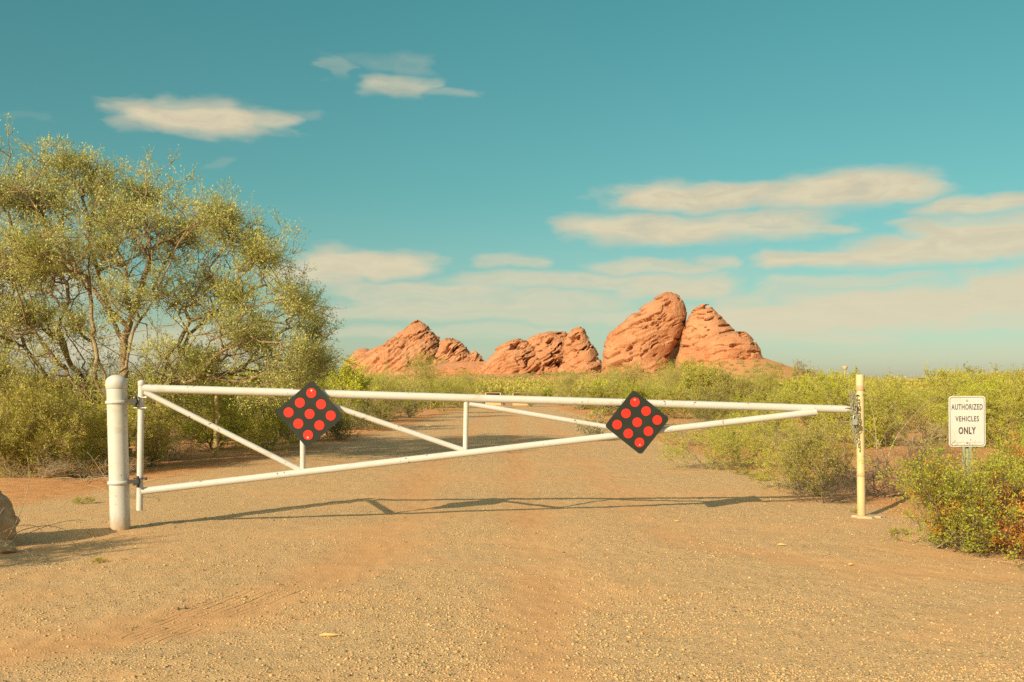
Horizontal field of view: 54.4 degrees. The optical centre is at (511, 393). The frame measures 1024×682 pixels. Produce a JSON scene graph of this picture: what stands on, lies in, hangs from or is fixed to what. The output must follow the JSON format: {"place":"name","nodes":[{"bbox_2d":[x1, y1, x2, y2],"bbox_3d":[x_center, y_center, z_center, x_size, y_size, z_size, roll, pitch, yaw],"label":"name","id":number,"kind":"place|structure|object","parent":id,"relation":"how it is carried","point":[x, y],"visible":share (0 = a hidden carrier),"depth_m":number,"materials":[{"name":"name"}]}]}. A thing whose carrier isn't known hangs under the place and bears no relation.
{"place":"outdoors","nodes":[
{"label":"outdoors","id":0,"kind":"place"},
{"bbox_2d":[485,392,500,404],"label":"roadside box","id":1,"kind":"object","parent":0,"point":[492,393],"visible":0.46,"depth_m":102.61,"materials":[{"name":"beige"}]},
{"bbox_2d":[0,404,1023,681],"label":"road","id":2,"kind":"structure","parent":0,"point":[616,466],"depth_m":6.76,"materials":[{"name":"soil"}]},
{"bbox_2d":[0,540,16,553],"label":"rock","id":3,"kind":"object","parent":2,"relation":"on","point":[12,549],"visible":0.88,"depth_m":7.72,"materials":[{"name":"stone"}]},
{"bbox_2d":[0,457,86,563],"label":"dry canes","id":4,"kind":"object","parent":2,"relation":"on","point":[25,529],"visible":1,"depth_m":7.84,"materials":[{"name":"brown plant"}]},
{"bbox_2d":[72,495,95,503],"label":"weed","id":5,"kind":"object","parent":2,"relation":"on","point":[79,500],"visible":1,"depth_m":11.22,"materials":[{"name":"green plant"}]},
{"bbox_2d":[84,452,196,492],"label":"dry canes","id":6,"kind":"object","parent":2,"relation":"on","point":[131,479],"visible":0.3,"depth_m":12.00,"materials":[{"name":"brown plant"}]},
{"bbox_2d":[745,470,771,480],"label":"weed","id":7,"kind":"object","parent":2,"relation":"on","point":[754,475],"visible":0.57,"depth_m":13.85,"materials":[{"name":"green plant"}]},
{"bbox_2d":[0,358,1023,566],"bbox_3d":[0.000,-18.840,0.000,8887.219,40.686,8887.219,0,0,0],"label":"ground","id":8,"kind":"structure","parent":0,"point":[204,462],"depth_m":17.91,"materials":[{"name":"soil"}]},
{"bbox_2d":[0,491,19,539],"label":"boulder","id":9,"kind":"object","parent":8,"relation":"on","point":[8,517],"visible":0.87,"depth_m":8.05,"materials":[{"name":"stone"}]},
{"bbox_2d":[0,452,83,477],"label":"dry shrub","id":10,"kind":"object","parent":8,"relation":"on","point":[46,469],"visible":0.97,"depth_m":14.46,"materials":[{"name":"brown plant"}]},
{"bbox_2d":[0,356,99,477],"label":"creosote shrub","id":11,"kind":"object","parent":8,"relation":"on","point":[30,399],"visible":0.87,"depth_m":14.73,"materials":[{"name":"green plant"}]},
{"bbox_2d":[20,376,103,460],"bbox_3d":[-8.480,0.505,19.001,2.116,1.804,2.023,0,0,-44],"label":"creosote shrub","id":12,"kind":"object","parent":8,"relation":"on","point":[65,422],"visible":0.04,"depth_m":19.04,"materials":[{"name":"green plant"}]},
{"bbox_2d":[55,474,108,483],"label":"dry canes","id":13,"kind":"object","parent":8,"relation":"on","point":[80,478],"visible":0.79,"depth_m":13.98,"materials":[{"name":"brown plant"}]},
{"bbox_2d":[0,384,165,477],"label":"creosote shrub","id":14,"kind":"object","parent":8,"relation":"on","point":[90,451],"visible":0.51,"depth_m":15.50,"materials":[{"name":"green plant"}]},
{"bbox_2d":[63,455,146,477],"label":"dry shrub","id":15,"kind":"object","parent":8,"relation":"on","point":[95,473],"visible":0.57,"depth_m":15.00,"materials":[{"name":"brown plant"}]},
{"bbox_2d":[105,375,139,530],"bbox_3d":[-3.561,0.662,9.130,0.297,1.668,0.204,-1,0,0],"label":"bollard","id":16,"kind":"object","parent":8,"relation":"on","point":[117,402],"visible":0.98,"depth_m":9.06,"materials":[{"name":"metal"}]},
{"bbox_2d":[133,380,858,510],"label":"swing gate","id":17,"kind":"structure","parent":16,"relation":"attached to","point":[145,391],"depth_m":9.44,"materials":[{"name":"white metal"}]},
{"bbox_2d":[277,381,342,446],"bbox_3d":[-1.883,0.194,9.287,0.452,0.452,0.058,-41,1,-1],"label":"diamond marker","id":18,"kind":"object","parent":17,"relation":"attached to","point":[309,413],"visible":1,"depth_m":9.26,"materials":[{"name":"metal"}]},
{"bbox_2d":[606,391,667,453],"bbox_3d":[1.209,0.281,9.640,0.452,0.452,0.058,39,-1,-1],"label":"diamond marker","id":19,"kind":"object","parent":17,"relation":"attached to","point":[636,422],"visible":1,"depth_m":9.62,"materials":[{"name":"metal"}]},
{"bbox_2d":[849,390,858,446],"bbox_3d":[3.388,0.251,9.850,0.096,0.574,0.054,0,0,0],"label":"chain","id":20,"kind":"object","parent":17,"relation":"hanging from","point":[855,412],"visible":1,"depth_m":9.86,"materials":[{"name":"metal"}]},
{"bbox_2d":[62,389,183,472],"bbox_3d":[-6.672,0.669,16.853,1.778,1.497,2.291,0,0,11],"label":"creosote shrub","id":21,"kind":"object","parent":8,"relation":"on","point":[102,411],"visible":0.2,"depth_m":16.44,"materials":[{"name":"green plant"}]},
{"bbox_2d":[106,381,184,466],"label":"creosote shrub","id":22,"kind":"object","parent":8,"relation":"on","point":[151,455],"visible":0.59,"depth_m":17.16,"materials":[{"name":"green plant"}]},
{"bbox_2d":[0,113,351,462],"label":"desert tree","id":23,"kind":"object","parent":8,"relation":"on","point":[35,259],"visible":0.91,"depth_m":17.46,"materials":[{"name":"green plant"}]},
{"bbox_2d":[152,435,216,461],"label":"dry shrub","id":24,"kind":"object","parent":8,"relation":"on","point":[176,450],"visible":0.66,"depth_m":18.93,"materials":[{"name":"brown plant"}]},
{"bbox_2d":[160,419,211,449],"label":"dry shrub","id":25,"kind":"object","parent":8,"relation":"on","point":[181,439],"visible":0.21,"depth_m":22.95,"materials":[{"name":"plant"}]},
{"bbox_2d":[132,359,261,450],"bbox_3d":[-7.313,0.332,23.139,3.196,2.334,2.481,0,0,-16],"label":"creosote shrub","id":26,"kind":"object","parent":8,"relation":"on","point":[228,426],"visible":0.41,"depth_m":23.06,"materials":[{"name":"green plant"}]},
{"bbox_2d":[213,394,217,457],"bbox_3d":[-5.774,0.738,19.400,0.104,1.435,0.102,0,0,0],"label":"wooden post","id":27,"kind":"object","parent":8,"relation":"on","point":[215,421],"visible":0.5,"depth_m":19.36,"materials":[{"name":"paint"}]},
{"bbox_2d":[193,396,256,444],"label":"creosote shrub","id":28,"kind":"object","parent":8,"relation":"on","point":[206,417],"visible":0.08,"depth_m":25.49,"materials":[{"name":"green plant"}]},
{"bbox_2d":[187,356,324,451],"bbox_3d":[-5.451,0.207,21.681,2.514,2.174,3.087,0,0,33],"label":"creosote shrub","id":29,"kind":"object","parent":8,"relation":"on","point":[274,422],"visible":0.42,"depth_m":21.11,"materials":[{"name":"green plant"}]},
{"bbox_2d":[251,386,323,441],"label":"dark shrub","id":30,"kind":"object","parent":8,"relation":"on","point":[272,416],"visible":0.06,"depth_m":24.68,"materials":[{"name":"green plant"}]},
{"bbox_2d":[279,372,355,427],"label":"palo verde bush","id":31,"kind":"object","parent":8,"relation":"on","point":[340,399],"visible":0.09,"depth_m":35.89,"materials":[{"name":"green plant"}]},
{"bbox_2d":[303,355,385,428],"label":"creosote shrub","id":32,"kind":"object","parent":8,"relation":"on","point":[360,384],"visible":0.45,"depth_m":33.72,"materials":[{"name":"green plant"}]},
{"bbox_2d":[323,402,373,440],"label":"dark shrub","id":33,"kind":"object","parent":8,"relation":"on","point":[341,425],"visible":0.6,"depth_m":26.15,"materials":[{"name":"green plant"}]},
{"bbox_2d":[332,354,414,420],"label":"palo verde bush","id":34,"kind":"object","parent":8,"relation":"on","point":[384,385],"visible":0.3,"depth_m":42.43,"materials":[{"name":"green plant"}]},
{"bbox_2d":[347,384,402,418],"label":"creosote shrub","id":35,"kind":"object","parent":8,"relation":"on","point":[381,405],"visible":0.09,"depth_m":47.19,"materials":[{"name":"green plant"}]},
{"bbox_2d":[344,386,416,429],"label":"dark shrub","id":36,"kind":"object","parent":8,"relation":"on","point":[385,416],"visible":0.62,"depth_m":32.84,"materials":[{"name":"green plant"}]},
{"bbox_2d":[357,364,411,391],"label":"palo verde bush","id":37,"kind":"object","parent":8,"relation":"on","point":[393,381],"visible":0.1,"depth_m":72.25,"materials":[{"name":"green plant"}]},
{"bbox_2d":[340,320,439,377],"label":"butte","id":38,"kind":"object","parent":8,"relation":"on","point":[402,344],"visible":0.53,"depth_m":626.60,"materials":[{"name":"red stone"}]},
{"bbox_2d":[397,382,428,415],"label":"dark shrub","id":39,"kind":"object","parent":8,"relation":"on","point":[412,409],"visible":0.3,"depth_m":56.44,"materials":[{"name":"green plant"}]},
{"bbox_2d":[378,345,460,416],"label":"palo verde bush","id":40,"kind":"object","parent":8,"relation":"on","point":[423,381],"visible":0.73,"depth_m":49.67,"materials":[{"name":"green plant"}]},
{"bbox_2d":[406,389,441,409],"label":"creosote shrub","id":41,"kind":"object","parent":8,"relation":"on","point":[427,402],"visible":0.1,"depth_m":70.78,"materials":[{"name":"green plant"}]},
{"bbox_2d":[414,365,479,412],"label":"palo verde bush","id":42,"kind":"object","parent":8,"relation":"on","point":[466,388],"visible":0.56,"depth_m":61.54,"materials":[{"name":"green plant"}]},
{"bbox_2d":[433,338,483,363],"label":"butte","id":43,"kind":"object","parent":8,"relation":"on","point":[451,350],"visible":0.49,"depth_m":608.06,"materials":[{"name":"red stone"}]},
{"bbox_2d":[442,369,490,406],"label":"palo verde bush","id":44,"kind":"object","parent":8,"relation":"on","point":[471,381],"visible":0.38,"depth_m":83.58,"materials":[{"name":"green plant"}]},
{"bbox_2d":[384,331,601,377],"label":"butte","id":45,"kind":"object","parent":8,"relation":"on","point":[540,352],"visible":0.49,"depth_m":553.62,"materials":[{"name":"red stone"}]},
{"bbox_2d":[8,365,1023,404],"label":"scrub","id":46,"kind":"object","parent":8,"relation":"on","point":[510,386],"visible":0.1,"depth_m":204.39,"materials":[{"name":"green plant"}]},
{"bbox_2d":[514,383,547,406],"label":"palo verde bush","id":47,"kind":"object","parent":8,"relation":"on","point":[528,393],"visible":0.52,"depth_m":91.13,"materials":[{"name":"green plant"}]},
{"bbox_2d":[538,387,560,396],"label":"creosote shrub","id":48,"kind":"object","parent":8,"relation":"on","point":[544,392],"visible":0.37,"depth_m":118.36,"materials":[{"name":"green plant"}]},
{"bbox_2d":[556,382,580,405],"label":"creosote shrub","id":49,"kind":"object","parent":8,"relation":"on","point":[558,393],"visible":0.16,"depth_m":93.72,"materials":[{"name":"green plant"}]},
{"bbox_2d":[545,366,604,409],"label":"palo verde bush","id":50,"kind":"object","parent":8,"relation":"on","point":[566,378],"visible":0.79,"depth_m":69.83,"materials":[{"name":"green plant"}]},
{"bbox_2d":[557,327,601,373],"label":"butte","id":51,"kind":"object","parent":8,"relation":"on","point":[579,350],"visible":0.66,"depth_m":533.33,"materials":[{"name":"red stone"}]},
{"bbox_2d":[574,410,607,435],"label":"brittlebush","id":52,"kind":"object","parent":8,"relation":"on","point":[592,430],"visible":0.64,"depth_m":25.82,"materials":[{"name":"beige plant"}]},
{"bbox_2d":[374,358,823,380],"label":"hill scrub","id":53,"kind":"object","parent":8,"relation":"on","point":[635,372],"visible":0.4,"depth_m":452.02,"materials":[{"name":"green plant"}]},
{"bbox_2d":[576,381,625,415],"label":"creosote shrub","id":54,"kind":"object","parent":8,"relation":"on","point":[599,389],"visible":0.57,"depth_m":53.67,"materials":[{"name":"green plant"}]},
{"bbox_2d":[577,361,628,407],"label":"palo verde bush","id":55,"kind":"object","parent":8,"relation":"on","point":[610,374],"visible":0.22,"depth_m":79.85,"materials":[{"name":"green plant"}]},
{"bbox_2d":[584,372,636,408],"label":"creosote shrub","id":56,"kind":"object","parent":8,"relation":"on","point":[623,383],"visible":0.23,"depth_m":75.28,"materials":[{"name":"green plant"}]},
{"bbox_2d":[597,357,658,397],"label":"palo verde bush","id":57,"kind":"object","parent":8,"relation":"on","point":[620,378],"visible":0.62,"depth_m":59.20,"materials":[{"name":"green plant"}]},
{"bbox_2d":[617,380,659,399],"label":"creosote shrub","id":58,"kind":"object","parent":8,"relation":"on","point":[643,393],"visible":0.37,"depth_m":46.29,"materials":[{"name":"green plant"}]},
{"bbox_2d":[601,292,686,373],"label":"butte","id":59,"kind":"object","parent":8,"relation":"on","point":[649,334],"visible":0.76,"depth_m":470.93,"materials":[{"name":"red stone"}]},
{"bbox_2d":[636,360,689,395],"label":"palo verde bush","id":60,"kind":"object","parent":8,"relation":"on","point":[664,371],"visible":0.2,"depth_m":75.34,"materials":[{"name":"green plant"}]},
{"bbox_2d":[646,384,694,418],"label":"creosote shrub","id":61,"kind":"object","parent":8,"relation":"on","point":[674,395],"visible":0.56,"depth_m":43.91,"materials":[{"name":"green plant"}]},
{"bbox_2d":[658,415,713,445],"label":"dry shrub","id":62,"kind":"object","parent":8,"relation":"on","point":[695,431],"visible":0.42,"depth_m":23.91,"materials":[{"name":"brown plant"}]},
{"bbox_2d":[655,354,716,413],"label":"palo verde bush","id":63,"kind":"object","parent":8,"relation":"on","point":[671,372],"visible":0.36,"depth_m":54.42,"materials":[{"name":"green plant"}]},
{"bbox_2d":[677,357,728,417],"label":"creosote shrub","id":64,"kind":"object","parent":8,"relation":"on","point":[701,372],"visible":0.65,"depth_m":44.89,"materials":[{"name":"green plant"}]},
{"bbox_2d":[654,415,756,471],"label":"creosote shrub","id":65,"kind":"object","parent":8,"relation":"on","point":[717,452],"visible":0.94,"depth_m":16.25,"materials":[{"name":"green plant"}]},
{"bbox_2d":[668,304,762,367],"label":"butte","id":66,"kind":"object","parent":8,"relation":"on","point":[710,333],"visible":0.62,"depth_m":466.29,"materials":[{"name":"red stone"}]},
{"bbox_2d":[687,383,752,437],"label":"dark shrub","id":67,"kind":"object","parent":8,"relation":"on","point":[711,411],"visible":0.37,"depth_m":26.47,"materials":[{"name":"green plant"}]},
{"bbox_2d":[697,367,763,416],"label":"creosote shrub","id":68,"kind":"object","parent":8,"relation":"on","point":[742,384],"visible":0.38,"depth_m":44.64,"materials":[{"name":"green plant"}]},
{"bbox_2d":[691,371,777,432],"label":"creosote shrub","id":69,"kind":"object","parent":8,"relation":"on","point":[761,389],"visible":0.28,"depth_m":30.90,"materials":[{"name":"green plant"}]},
{"bbox_2d":[701,410,781,466],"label":"creosote shrub","id":70,"kind":"object","parent":8,"relation":"on","point":[757,442],"visible":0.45,"depth_m":17.07,"materials":[{"name":"green plant"}]},
{"bbox_2d":[720,364,769,399],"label":"palo verde bush","id":71,"kind":"object","parent":8,"relation":"on","point":[749,378],"visible":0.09,"depth_m":65.18,"materials":[{"name":"green plant"}]},
{"bbox_2d":[718,399,800,450],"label":"creosote shrub","id":72,"kind":"object","parent":8,"relation":"on","point":[768,423],"visible":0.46,"depth_m":22.13,"materials":[{"name":"green plant"}]},
{"bbox_2d":[727,384,805,445],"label":"creosote shrub","id":73,"kind":"object","parent":8,"relation":"on","point":[786,399],"visible":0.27,"depth_m":25.11,"materials":[{"name":"green plant"}]},
{"bbox_2d":[750,368,790,399],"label":"palo verde bush","id":74,"kind":"object","parent":8,"relation":"on","point":[770,378],"visible":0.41,"depth_m":73.60,"materials":[{"name":"green plant"}]},
{"bbox_2d":[771,375,803,403],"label":"creosote shrub","id":75,"kind":"object","parent":8,"relation":"on","point":[781,386],"visible":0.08,"depth_m":65.45,"materials":[{"name":"green plant"}]},
{"bbox_2d":[755,419,833,449],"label":"dry shrub","id":76,"kind":"object","parent":8,"relation":"on","point":[778,435],"visible":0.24,"depth_m":21.87,"materials":[{"name":"brown plant"}]},
{"bbox_2d":[751,426,856,489],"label":"creosote shrub","id":77,"kind":"object","parent":8,"relation":"on","point":[766,470],"visible":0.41,"depth_m":12.52,"materials":[{"name":"green plant"}]},
{"bbox_2d":[792,359,820,379],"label":"desert shrub","id":78,"kind":"object","parent":8,"relation":"on","point":[798,368],"visible":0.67,"depth_m":129.85,"materials":[{"name":"green plant"}]},
{"bbox_2d":[760,402,854,495],"bbox_3d":[3.583,0.727,11.925,1.099,1.244,1.517,0,0,26],"label":"creosote shrub","id":79,"kind":"object","parent":8,"relation":"on","point":[801,441],"visible":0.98,"depth_m":11.73,"materials":[{"name":"green plant"}]},
{"bbox_2d":[783,369,854,415],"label":"creosote shrub","id":80,"kind":"object","parent":8,"relation":"on","point":[802,381],"visible":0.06,"depth_m":38.72,"materials":[{"name":"green plant"}]},
{"bbox_2d":[780,366,871,437],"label":"creosote shrub","id":81,"kind":"object","parent":8,"relation":"on","point":[796,384],"visible":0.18,"depth_m":26.58,"materials":[{"name":"green plant"}]},
{"bbox_2d":[777,477,877,503],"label":"bare shrub","id":82,"kind":"object","parent":8,"relation":"on","point":[849,496],"visible":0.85,"depth_m":11.26,"materials":[{"name":"brown plant"}]},
{"bbox_2d":[795,368,902,441],"bbox_3d":[8.642,0.362,25.753,2.643,2.146,2.527,0,0,41],"label":"creosote shrub","id":83,"kind":"object","parent":8,"relation":"on","point":[809,400],"visible":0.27,"depth_m":25.78,"materials":[{"name":"green plant"}]},
{"bbox_2d":[802,367,913,447],"bbox_3d":[7.594,0.394,22.507,1.964,1.986,2.530,0,0,-30],"label":"creosote shrub","id":84,"kind":"object","parent":8,"relation":"on","point":[869,419],"visible":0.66,"depth_m":22.11,"materials":[{"name":"green plant"}]},
{"bbox_2d":[848,375,885,518],"bbox_3d":[3.550,0.632,9.979,0.354,1.636,0.236,0,0,24],"label":"latch post","id":85,"kind":"object","parent":8,"relation":"on","point":[860,452],"visible":0.81,"depth_m":9.95,"materials":[{"name":"white metal"}]},
{"bbox_2d":[827,383,928,477],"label":"dry canes","id":86,"kind":"object","parent":8,"relation":"on","point":[883,436],"visible":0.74,"depth_m":12.94,"materials":[{"name":"brown plant"}]},
{"bbox_2d":[833,370,925,445],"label":"creosote shrub","id":87,"kind":"object","parent":8,"relation":"on","point":[891,413],"visible":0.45,"depth_m":24.27,"materials":[{"name":"green plant"}]},
{"bbox_2d":[821,454,945,500],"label":"bare shrub","id":88,"kind":"object","parent":8,"relation":"on","point":[873,487],"visible":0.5,"depth_m":11.57,"materials":[{"name":"brown plant"}]},
{"bbox_2d":[888,526,909,533],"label":"weed","id":89,"kind":"object","parent":8,"relation":"on","point":[896,530],"visible":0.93,"depth_m":8.81,"materials":[{"name":"green plant"}]},
{"bbox_2d":[865,440,961,485],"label":"bare shrub","id":90,"kind":"object","parent":8,"relation":"on","point":[908,455],"visible":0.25,"depth_m":12.18,"materials":[{"name":"brown plant"}]},
{"bbox_2d":[888,419,950,453],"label":"dry shrub","id":91,"kind":"object","parent":8,"relation":"on","point":[932,433],"visible":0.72,"depth_m":19.44,"materials":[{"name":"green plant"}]},
{"bbox_2d":[913,391,929,415],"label":"creosote shrub","id":92,"kind":"object","parent":8,"relation":"on","point":[916,395],"visible":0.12,"depth_m":54.27,"materials":[{"name":"green plant"}]},
{"bbox_2d":[899,375,977,441],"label":"creosote shrub","id":93,"kind":"object","parent":8,"relation":"on","point":[938,398],"visible":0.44,"depth_m":26.67,"materials":[{"name":"green plant"}]},
{"bbox_2d":[854,431,1023,569],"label":"creosote shrub","id":94,"kind":"object","parent":8,"relation":"on","point":[1007,521],"visible":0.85,"depth_m":7.58,"materials":[{"name":"green plant"}]},
{"bbox_2d":[919,363,973,406],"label":"creosote shrub","id":95,"kind":"object","parent":8,"relation":"on","point":[941,373],"visible":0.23,"depth_m":42.91,"materials":[{"name":"green plant"}]},
{"bbox_2d":[891,448,1012,549],"bbox_3d":[3.548,0.891,8.038,0.880,0.916,1.216,0,0,38],"label":"creosote shrub","id":96,"kind":"object","parent":8,"relation":"on","point":[932,506],"visible":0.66,"depth_m":7.91,"materials":[{"name":"green plant"}]},
{"bbox_2d":[914,370,993,432],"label":"creosote shrub","id":97,"kind":"object","parent":8,"relation":"on","point":[961,380],"visible":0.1,"depth_m":28.96,"materials":[{"name":"green plant"}]},
{"bbox_2d":[917,379,1009,448],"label":"creosote shrub","id":98,"kind":"object","parent":8,"relation":"on","point":[989,422],"visible":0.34,"depth_m":22.70,"materials":[{"name":"green plant"}]},
{"bbox_2d":[948,396,985,535],"bbox_3d":[3.944,0.737,8.634,0.310,1.426,0.052,0,0,4],"label":"road sign","id":99,"kind":"object","parent":8,"relation":"on","point":[967,418],"visible":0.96,"depth_m":8.62,"materials":[{"name":"white metal"}]},
{"bbox_2d":[947,361,1009,407],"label":"creosote shrub","id":100,"kind":"object","parent":8,"relation":"on","point":[986,378],"visible":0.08,"depth_m":36.97,"materials":[{"name":"green plant"}]},
{"bbox_2d":[939,373,1023,442],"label":"creosote shrub","id":101,"kind":"object","parent":8,"relation":"on","point":[995,389],"visible":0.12,"depth_m":24.79,"materials":[{"name":"green plant"}]},
{"bbox_2d":[943,369,1023,447],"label":"creosote shrub","id":102,"kind":"object","parent":8,"relation":"on","point":[1018,399],"visible":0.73,"depth_m":22.09,"materials":[{"name":"green plant"}]},
{"bbox_2d":[961,430,1023,538],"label":"creosote shrub","id":103,"kind":"object","parent":8,"relation":"on","point":[1009,451],"visible":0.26,"depth_m":8.16,"materials":[{"name":"green plant"}]},
{"bbox_2d":[987,407,1023,470],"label":"creosote shrub","id":104,"kind":"object","parent":8,"relation":"on","point":[1018,437],"visible":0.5,"depth_m":8.47,"materials":[{"name":"green plant"}]},
{"bbox_2d":[0,0,1023,381],"label":"sky","id":105,"kind":"structure","parent":0,"point":[841,182],"materials":[{"name":"blue"}]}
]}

